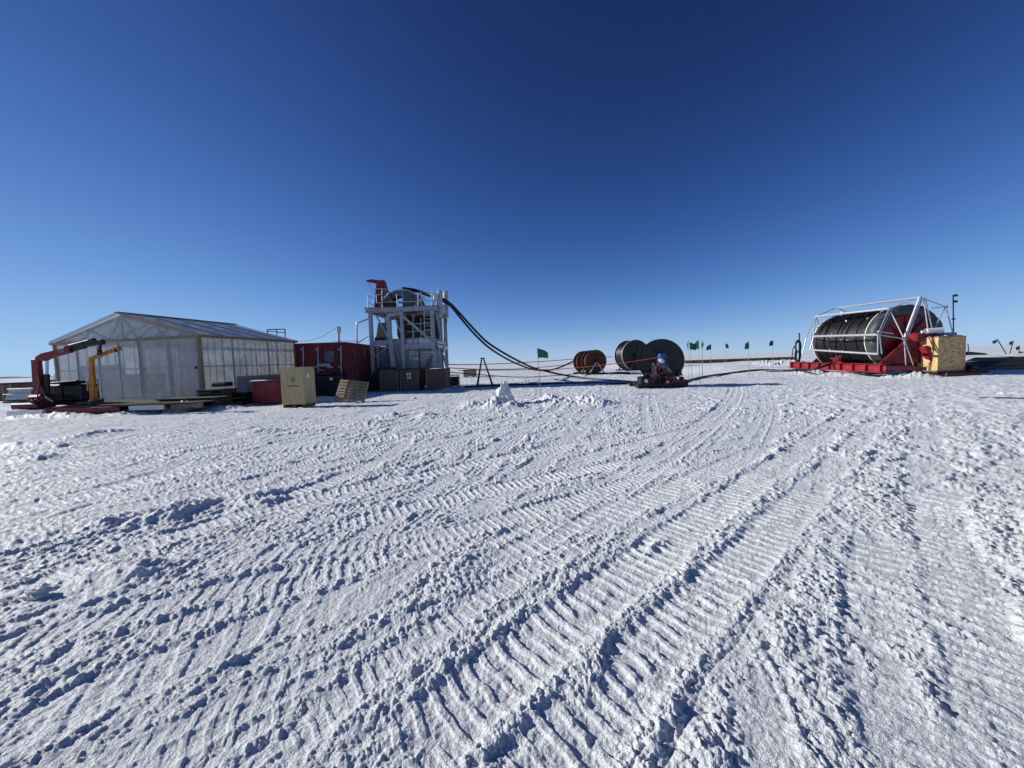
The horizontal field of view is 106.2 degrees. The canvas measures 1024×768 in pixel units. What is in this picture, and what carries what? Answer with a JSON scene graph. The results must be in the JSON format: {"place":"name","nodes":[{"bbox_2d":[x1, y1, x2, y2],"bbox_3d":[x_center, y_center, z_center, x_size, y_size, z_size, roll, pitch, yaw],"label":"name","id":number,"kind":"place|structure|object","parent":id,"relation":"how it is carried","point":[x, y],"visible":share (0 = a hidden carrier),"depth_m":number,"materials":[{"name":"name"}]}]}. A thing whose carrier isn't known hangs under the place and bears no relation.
{"place":"outdoors","nodes":[
{"label":"outdoors","id":0,"kind":"place"},
{"bbox_2d":[0,382,32,400],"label":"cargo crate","id":1,"kind":"object","parent":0,"point":[4,387],"visible":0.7,"depth_m":27.04,"materials":[{"name":"brown wood"}]},
{"bbox_2d":[0,369,276,378],"bbox_3d":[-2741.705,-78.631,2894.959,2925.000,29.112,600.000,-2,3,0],"label":"hills","id":2,"kind":"structure","parent":0,"point":[76,374],"depth_m":2712.02,"materials":[{"name":"white snow"}]},
{"bbox_2d":[0,344,1023,767],"bbox_3d":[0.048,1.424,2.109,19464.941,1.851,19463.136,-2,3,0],"label":"snow ground","id":3,"kind":"structure","parent":0,"point":[818,568],"depth_m":2.88,"materials":[{"name":"white snow"}]},
{"bbox_2d":[3,388,32,402],"bbox_3d":[-30.832,0.686,24.612,2.182,0.920,1.320,-2,3,0],"label":"cargo sled","id":4,"kind":"object","parent":3,"relation":"on","point":[18,393],"visible":0.55,"depth_m":24.02,"materials":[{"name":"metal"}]},
{"bbox_2d":[18,583,53,599],"bbox_3d":[-3.492,1.532,2.832,0.177,0.111,0.125,-1,3,12],"label":"snow block","id":5,"kind":"object","parent":3,"relation":"on","point":[37,591],"depth_m":2.80,"materials":[{"name":"white snow"}]},
{"bbox_2d":[6,407,88,415],"bbox_3d":[-19.436,1.104,16.249,1.492,0.200,1.910,-2,3,0],"label":"crane sled","id":6,"kind":"object","parent":3,"relation":"on","point":[24,412],"visible":0.61,"depth_m":15.30,"materials":[{"name":"white paint"}]},
{"bbox_2d":[11,338,105,409],"bbox_3d":[-18.668,-0.365,15.882,3.730,2.950,0.873,-2,3,0],"label":"loader crane","id":7,"kind":"object","parent":6,"relation":"on","point":[41,397],"visible":0.99,"depth_m":15.84,"materials":[{"name":"red paint"}]},
{"bbox_2d":[50,378,77,381],"bbox_3d":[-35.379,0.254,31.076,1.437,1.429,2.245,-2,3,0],"label":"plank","id":8,"kind":"object","parent":3,"relation":"on","point":[54,380],"visible":0.14,"depth_m":29.97,"materials":[{"name":"wood"}]},
{"bbox_2d":[41,397,242,414],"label":"timber deck","id":9,"kind":"structure","parent":3,"relation":"on","point":[141,405],"depth_m":15.58,"materials":[{"name":"red paint"}]},
{"bbox_2d":[50,380,103,404],"bbox_3d":[-19.356,0.345,16.911,1.700,1.060,1.000,-2,3,0],"label":"power pack","id":10,"kind":"object","parent":9,"relation":"on","point":[70,392],"visible":0.77,"depth_m":16.52,"materials":[{"name":"metal"}]},
{"bbox_2d":[74,401,93,405],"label":"timber offcuts","id":11,"kind":"object","parent":9,"relation":"on","point":[84,403],"visible":1,"depth_m":15.75,"materials":[{"name":"brown wood"}]},
{"bbox_2d":[85,346,121,404],"bbox_3d":[-17.180,-0.357,16.173,1.604,2.402,0.600,-2,3,0],"label":"davit crane","id":12,"kind":"object","parent":9,"relation":"on","point":[92,389],"visible":0.98,"depth_m":16.14,"materials":[{"name":"yellow paint"}]},
{"bbox_2d":[49,312,297,401],"bbox_3d":[-19.006,-1.436,22.613,9.366,4.793,6.770,-1,3,10],"label":"shelter","id":13,"kind":"object","parent":3,"relation":"on","point":[170,366],"visible":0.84,"depth_m":19.63,"materials":[{"name":"translucent plastic sheeting"},{"name":"timber"}]},
{"bbox_2d":[80,365,125,397],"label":"door","id":14,"kind":"structure","parent":13,"relation":"on","point":[111,385],"depth_m":21.21,"materials":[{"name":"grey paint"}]},
{"bbox_2d":[139,339,171,397],"bbox_3d":[-17.721,-0.746,19.118,1.660,2.880,0.035,-1,3,10],"label":"sliding door","id":15,"kind":"structure","parent":13,"relation":"in","point":[154,357],"depth_m":19.11,"materials":[{"name":"plastic"}]},
{"bbox_2d":[167,338,199,397],"bbox_3d":[-16.048,-0.785,18.818,1.660,2.880,0.035,-1,3,10],"label":"sliding door","id":16,"kind":"structure","parent":13,"relation":"in","point":[182,353],"depth_m":18.81,"materials":[{"name":"plastic"}]},
{"bbox_2d":[267,329,285,366],"bbox_3d":[-16.140,-2.461,26.369,1.403,2.621,0.070,-2,3,0],"label":"rail frame","id":17,"kind":"object","parent":13,"relation":"attached to","point":[276,338],"visible":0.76,"depth_m":26.29,"materials":[{"name":"metal"}]},
{"bbox_2d":[155,395,233,405],"bbox_3d":[-13.888,0.824,16.950,2.673,0.496,1.100,-2,3,0],"label":"timber stack","id":18,"kind":"object","parent":3,"relation":"on","point":[219,402],"visible":0.52,"depth_m":16.64,"materials":[{"name":"brown wood"}]},
{"bbox_2d":[196,388,238,403],"bbox_3d":[-13.550,0.620,17.740,1.323,0.787,0.900,-2,3,0],"label":"pallet stack","id":19,"kind":"object","parent":3,"relation":"on","point":[220,392],"visible":0.36,"depth_m":17.43,"materials":[{"name":"brown wood"}]},
{"bbox_2d":[212,382,232,386],"bbox_3d":[-13.324,0.015,17.705,0.686,0.210,0.500,-2,3,0],"label":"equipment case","id":20,"kind":"object","parent":19,"relation":"on","point":[219,384],"visible":1,"depth_m":17.49,"materials":[{"name":"black plastic"}]},
{"bbox_2d":[231,391,252,404],"bbox_3d":[-12.881,0.669,18.245,1.067,0.584,0.900,-2,3,0],"label":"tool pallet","id":21,"kind":"object","parent":3,"relation":"on","point":[247,398],"visible":0.59,"depth_m":17.97,"materials":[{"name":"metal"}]},
{"bbox_2d":[251,380,281,403],"bbox_3d":[-11.271,0.341,18.178,1.326,1.048,1.142,-2,3,0],"label":"red crate","id":22,"kind":"object","parent":3,"relation":"on","point":[267,391],"visible":0.81,"depth_m":17.63,"materials":[{"name":"paint"}]},
{"bbox_2d":[279,367,315,407],"bbox_3d":[-8.919,0.129,16.065,1.060,1.660,0.731,-2,3,6],"label":"plywood crate","id":23,"kind":"object","parent":3,"relation":"on","point":[298,387],"visible":1,"depth_m":15.74,"materials":[{"name":"brown wood"}]},
{"bbox_2d":[315,372,346,395],"bbox_3d":[-10.087,0.016,21.294,1.640,1.350,0.948,-2,3,0],"label":"dark bin","id":24,"kind":"object","parent":3,"relation":"on","point":[326,383],"visible":0.87,"depth_m":21.07,"materials":[{"name":"black plastic"}]},
{"bbox_2d":[294,342,380,391],"bbox_3d":[-10.894,-1.061,24.952,2.906,2.925,6.215,-2,3,0],"label":"red container","id":25,"kind":"object","parent":3,"relation":"on","point":[351,361],"visible":0.57,"depth_m":21.98,"materials":[{"name":"metal"}]},
{"bbox_2d":[325,351,333,361],"bbox_3d":[-10.378,-1.560,21.871,0.560,0.618,0.030,-2,3,0],"label":"window","id":26,"kind":"structure","parent":25,"relation":"in","point":[329,355],"depth_m":21.86,"materials":[{"name":"grey glass"}]},
{"bbox_2d":[336,326,340,341],"bbox_3d":[-10.556,-2.879,23.451,0.292,1.258,0.300,-2,3,0],"label":"flue pipe","id":27,"kind":"object","parent":25,"relation":"on","point":[338,330],"visible":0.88,"depth_m":23.36,"materials":[{"name":"metal"}]},
{"bbox_2d":[356,318,368,342],"bbox_3d":[-10.615,-3.536,25.588,2.167,1.722,0.576,-2,3,0],"label":"railing","id":28,"kind":"object","parent":25,"relation":"on","point":[357,323],"visible":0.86,"depth_m":25.78,"materials":[{"name":"metal"}]},
{"bbox_2d":[334,379,354,401],"bbox_3d":[-7.636,0.304,17.597,0.856,1.044,0.506,-1,4,17],"label":"slatted pallet","id":29,"kind":"object","parent":3,"relation":"on","point":[339,389],"visible":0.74,"depth_m":17.56,"materials":[{"name":"beige wood"}]},
{"bbox_2d":[343,380,368,401],"bbox_3d":[-6.969,0.320,17.206,1.009,1.022,0.575,-2,3,-5],"label":"slatted pallet","id":30,"kind":"object","parent":3,"relation":"on","point":[356,387],"visible":1,"depth_m":17.15,"materials":[{"name":"brown wood"}]},
{"bbox_2d":[367,367,396,390],"bbox_3d":[-8.235,-0.314,24.407,1.689,1.443,0.800,-2,3,0],"label":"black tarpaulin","id":31,"kind":"object","parent":3,"relation":"on","point":[374,381],"visible":0.65,"depth_m":24.02,"materials":[{"name":"fabric"}]},
{"bbox_2d":[379,369,402,391],"bbox_3d":[-7.477,-0.240,24.012,1.151,1.327,1.230,-2,3,0],"label":"brown crate","id":32,"kind":"object","parent":3,"relation":"on","point":[389,380],"visible":0.86,"depth_m":23.42,"materials":[{"name":"brown wood"}]},
{"bbox_2d":[365,287,448,385],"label":"sheave tower","id":33,"kind":"structure","parent":3,"relation":"on","point":[418,343],"depth_m":25.34,"materials":[{"name":"metal"}]},
{"bbox_2d":[366,279,395,306],"bbox_3d":[-8.765,-5.960,25.778,1.854,2.101,0.700,-2,3,0],"label":"knuckle crane","id":34,"kind":"object","parent":33,"relation":"on","point":[382,284],"visible":0.94,"depth_m":25.56,"materials":[{"name":"red paint"}]},
{"bbox_2d":[410,290,575,370],"bbox_3d":[0.467,-4.024,31.602,18.473,6.328,3.092,-5,4,-41],"label":"black hose","id":35,"kind":"object","parent":33,"relation":"hanging from","point":[473,333],"visible":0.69,"depth_m":27.42,"materials":[{"name":"rubber"}]},
{"bbox_2d":[402,287,630,382],"bbox_3d":[0.584,-3.489,27.684,15.260,6.932,6.340,-1,3,9],"label":"black hose","id":36,"kind":"object","parent":33,"relation":"hanging from","point":[470,325],"visible":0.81,"depth_m":26.81,"materials":[{"name":"rubber"}]},
{"bbox_2d":[399,369,424,390],"bbox_3d":[-6.258,-0.281,24.213,1.179,1.303,1.630,-2,3,0],"label":"brown crate","id":37,"kind":"object","parent":3,"relation":"on","point":[412,379],"visible":0.95,"depth_m":23.42,"materials":[{"name":"brown wood"}]},
{"bbox_2d":[408,368,428,372],"bbox_3d":[-6.127,-0.865,24.730,1.600,0.300,0.250,-2,3,0],"label":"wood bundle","id":38,"kind":"object","parent":37,"relation":"on","point":[424,370],"visible":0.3,"depth_m":24.62,"materials":[{"name":"brown wood"}]},
{"bbox_2d":[425,368,450,389],"bbox_3d":[-4.572,-0.317,23.964,1.314,1.290,1.330,-2,3,0],"label":"brown crate","id":39,"kind":"object","parent":3,"relation":"on","point":[437,379],"visible":0.93,"depth_m":23.32,"materials":[{"name":"brown wood"}]},
{"bbox_2d":[450,374,459,387],"bbox_3d":[-3.806,-0.195,25.625,0.564,0.842,0.690,-2,3,0],"label":"red generator","id":40,"kind":"object","parent":3,"relation":"on","point":[455,380],"visible":0.81,"depth_m":25.33,"materials":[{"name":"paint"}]},
{"bbox_2d":[463,369,476,376],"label":"distant crate","id":41,"kind":"object","parent":3,"relation":"on","point":[470,374],"visible":0.69,"depth_m":41.50,"materials":[{"name":"wood"}]},
{"bbox_2d":[476,358,493,387],"bbox_3d":[-1.780,-0.742,24.945,1.112,1.922,0.988,-2,3,0],"label":"trestle","id":42,"kind":"object","parent":3,"relation":"on","point":[477,384],"visible":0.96,"depth_m":24.50,"materials":[{"name":"metal"}]},
{"bbox_2d":[496,381,514,402],"bbox_3d":[-0.284,0.455,13.741,0.869,1.186,0.572,-2,3,0],"label":"snow block","id":43,"kind":"object","parent":3,"relation":"on","point":[503,392],"depth_m":13.61,"materials":[{"name":"white snow"}]},
{"bbox_2d":[448,363,575,369],"bbox_3d":[1.151,-1.467,32.122,0.359,0.391,16.450,1,4,40],"label":"brown rope","id":44,"kind":"object","parent":3,"relation":"on","point":[508,369],"visible":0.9,"depth_m":29.79,"materials":[{"name":"brown fabric"}]},
{"bbox_2d":[450,372,590,377],"bbox_3d":[1.423,-0.879,29.853,13.798,0.760,0.426,-4,4,-35],"label":"brown rope","id":45,"kind":"object","parent":3,"relation":"on","point":[520,377],"visible":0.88,"depth_m":28.58,"materials":[{"name":"fabric"}]},
{"bbox_2d":[537,349,547,395],"bbox_3d":[1.446,-0.473,17.330,0.494,2.358,0.125,-5,4,-8],"label":"marker flag","id":46,"kind":"object","parent":3,"relation":"on","point":[541,353],"visible":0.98,"depth_m":17.27,"materials":[{"name":"green fabric"}]},
{"bbox_2d":[464,382,628,387],"bbox_3d":[2.288,0.031,24.601,10.857,0.120,1.879,-1,3,16],"label":"ground hose","id":47,"kind":"object","parent":3,"relation":"on","point":[543,384],"visible":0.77,"depth_m":25.30,"materials":[{"name":"black rubber"}]},
{"bbox_2d":[573,351,591,373],"bbox_3d":[7.662,-2.273,40.151,2.314,2.370,1.450,-3,3,-12],"label":"hose spool","id":48,"kind":"object","parent":3,"relation":"on","point":[578,361],"visible":0.39,"depth_m":39.57,"materials":[{"name":"metal"}]},
{"bbox_2d":[448,358,580,364],"bbox_3d":[2.491,-2.112,34.741,2.379,0.352,22.154,1,5,44],"label":"black rope","id":49,"kind":"object","parent":48,"relation":"attached to","point":[508,363],"visible":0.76,"depth_m":32.56,"materials":[{"name":"fabric"}]},
{"bbox_2d":[581,350,607,374],"bbox_3d":[7.978,-2.136,37.555,2.200,2.377,1.450,-3,3,-12],"label":"hose spool","id":50,"kind":"object","parent":3,"relation":"on","point":[594,358],"visible":0.96,"depth_m":37.08,"materials":[{"name":"metal"}]},
{"bbox_2d":[608,372,630,374],"bbox_3d":[9.960,-0.998,36.023,2.000,0.280,1.000,-2,3,0],"label":"hose sled","id":51,"kind":"object","parent":3,"relation":"on","point":[610,373],"visible":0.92,"depth_m":35.57,"materials":[{"name":"metal"}]},
{"bbox_2d":[614,340,645,370],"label":"hose spool","id":52,"kind":"object","parent":3,"relation":"on","point":[627,351],"visible":0.81,"depth_m":41.87,"materials":[{"name":"black rubber"}]},
{"bbox_2d":[629,339,689,387],"bbox_3d":[7.791,-1.108,20.220,2.876,2.477,2.286,-2,3,0],"label":"hose spool","id":53,"kind":"object","parent":3,"relation":"on","point":[664,369],"visible":0.98,"depth_m":19.61,"materials":[{"name":"black rubber"}]},
{"bbox_2d":[458,357,658,370],"bbox_3d":[2.031,-1.087,22.399,12.493,0.555,0.785,0,4,31],"label":"red hose","id":54,"kind":"object","parent":53,"relation":"attached to","point":[563,368],"visible":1,"depth_m":22.04,"materials":[{"name":"rubber"}]},
{"bbox_2d":[689,342,693,377],"bbox_3d":[11.741,-1.404,24.792,0.452,2.685,0.135,-7,4,-5],"label":"marker flag","id":55,"kind":"object","parent":3,"relation":"on","point":[691,345],"visible":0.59,"depth_m":24.74,"materials":[{"name":"green fabric"}]},
{"bbox_2d":[694,340,699,378],"bbox_3d":[9.869,-1.054,20.528,0.247,2.638,0.074,-2,3,14],"label":"marker flag","id":56,"kind":"object","parent":3,"relation":"on","point":[696,345],"visible":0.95,"depth_m":20.48,"materials":[{"name":"green fabric"}]},
{"bbox_2d":[701,341,703,375],"bbox_3d":[14.447,-1.856,29.198,0.188,2.926,0.630,0,5,27],"label":"marker flag","id":57,"kind":"object","parent":3,"relation":"on","point":[702,344],"visible":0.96,"depth_m":28.98,"materials":[{"name":"green fabric"}]},
{"bbox_2d":[706,344,710,370],"bbox_3d":[16.316,-2.074,31.959,0.423,2.510,0.126,0,3,-3],"label":"marker flag","id":58,"kind":"object","parent":3,"relation":"on","point":[708,347],"visible":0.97,"depth_m":31.92,"materials":[{"name":"green fabric"}]},
{"bbox_2d":[685,357,794,362],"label":"timber row","id":59,"kind":"object","parent":3,"relation":"on","point":[734,360],"visible":0.7,"depth_m":53.73,"materials":[{"name":"brown wood"}]},
{"bbox_2d":[745,342,748,377],"bbox_3d":[15.495,-1.522,25.396,0.439,2.606,0.131,-4,4,-26],"label":"marker flag","id":60,"kind":"object","parent":3,"relation":"on","point":[747,345],"visible":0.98,"depth_m":25.45,"materials":[{"name":"green fabric"}]},
{"bbox_2d":[688,361,835,380],"bbox_3d":[14.483,-0.841,25.816,12.451,0.921,5.273,-3,4,-17],"label":"ground hose","id":61,"kind":"object","parent":3,"relation":"on","point":[797,370],"visible":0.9,"depth_m":27.45,"materials":[{"name":"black rubber"}]},
{"bbox_2d":[791,333,801,361],"bbox_3d":[24.275,-2.942,32.817,0.805,2.832,0.330,-2,3,0],"label":"hose post","id":62,"kind":"object","parent":3,"relation":"on","point":[797,351],"visible":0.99,"depth_m":32.79,"materials":[{"name":"metal"}]},
{"bbox_2d":[905,364,988,376],"bbox_3d":[24.106,-0.761,21.570,3.199,0.570,2.040,-2,3,0],"label":"dark sled","id":63,"kind":"object","parent":3,"relation":"on","point":[972,369],"visible":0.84,"depth_m":20.66,"materials":[{"name":"metal"}]},
{"bbox_2d":[789,296,954,372],"bbox_3d":[22.552,-3.133,25.030,5.356,4.559,8.845,-2,3,6],"label":"hose reel","id":64,"kind":"object","parent":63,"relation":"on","point":[881,340],"visible":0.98,"depth_m":22.20,"materials":[{"name":"black rubber"}]},
{"bbox_2d":[916,336,965,373],"bbox_3d":[23.681,-1.578,21.241,1.642,2.054,1.202,-2,3,-4],"label":"chipboard box","id":65,"kind":"object","parent":63,"relation":"on","point":[949,354],"visible":0.82,"depth_m":20.76,"materials":[{"name":"wood"}]},
{"bbox_2d":[944,294,957,334],"bbox_3d":[26.951,-3.222,23.905,1.276,4.617,0.180,-2,3,0],"label":"light mast","id":66,"kind":"object","parent":65,"relation":"on","point":[954,301],"visible":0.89,"depth_m":23.82,"materials":[{"name":"metal"}]},
{"bbox_2d":[966,351,987,354],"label":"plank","id":67,"kind":"object","parent":3,"relation":"on","point":[974,353],"visible":0.62,"depth_m":45.98,"materials":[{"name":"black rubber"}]},
{"bbox_2d":[965,353,1023,369],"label":"flat stack","id":68,"kind":"object","parent":3,"relation":"on","point":[1005,361],"visible":0.81,"depth_m":24.74,"materials":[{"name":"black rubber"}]},
{"bbox_2d":[992,339,1006,353],"bbox_3d":[34.257,-2.550,26.972,1.026,1.212,0.108,-2,3,4],"label":"flag","id":69,"kind":"object","parent":3,"relation":"on","point":[994,341],"visible":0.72,"depth_m":26.96,"materials":[{"name":"fabric"}]},
{"bbox_2d":[979,397,1023,398],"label":"ground rope","id":70,"kind":"object","parent":3,"relation":"on","point":[1003,397],"visible":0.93,"depth_m":11.38,"materials":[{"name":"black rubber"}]},
{"bbox_2d":[0,0,1023,376],"label":"sky","id":71,"kind":"structure","parent":0,"point":[574,176],"materials":[{"name":"blue"}]}
]}

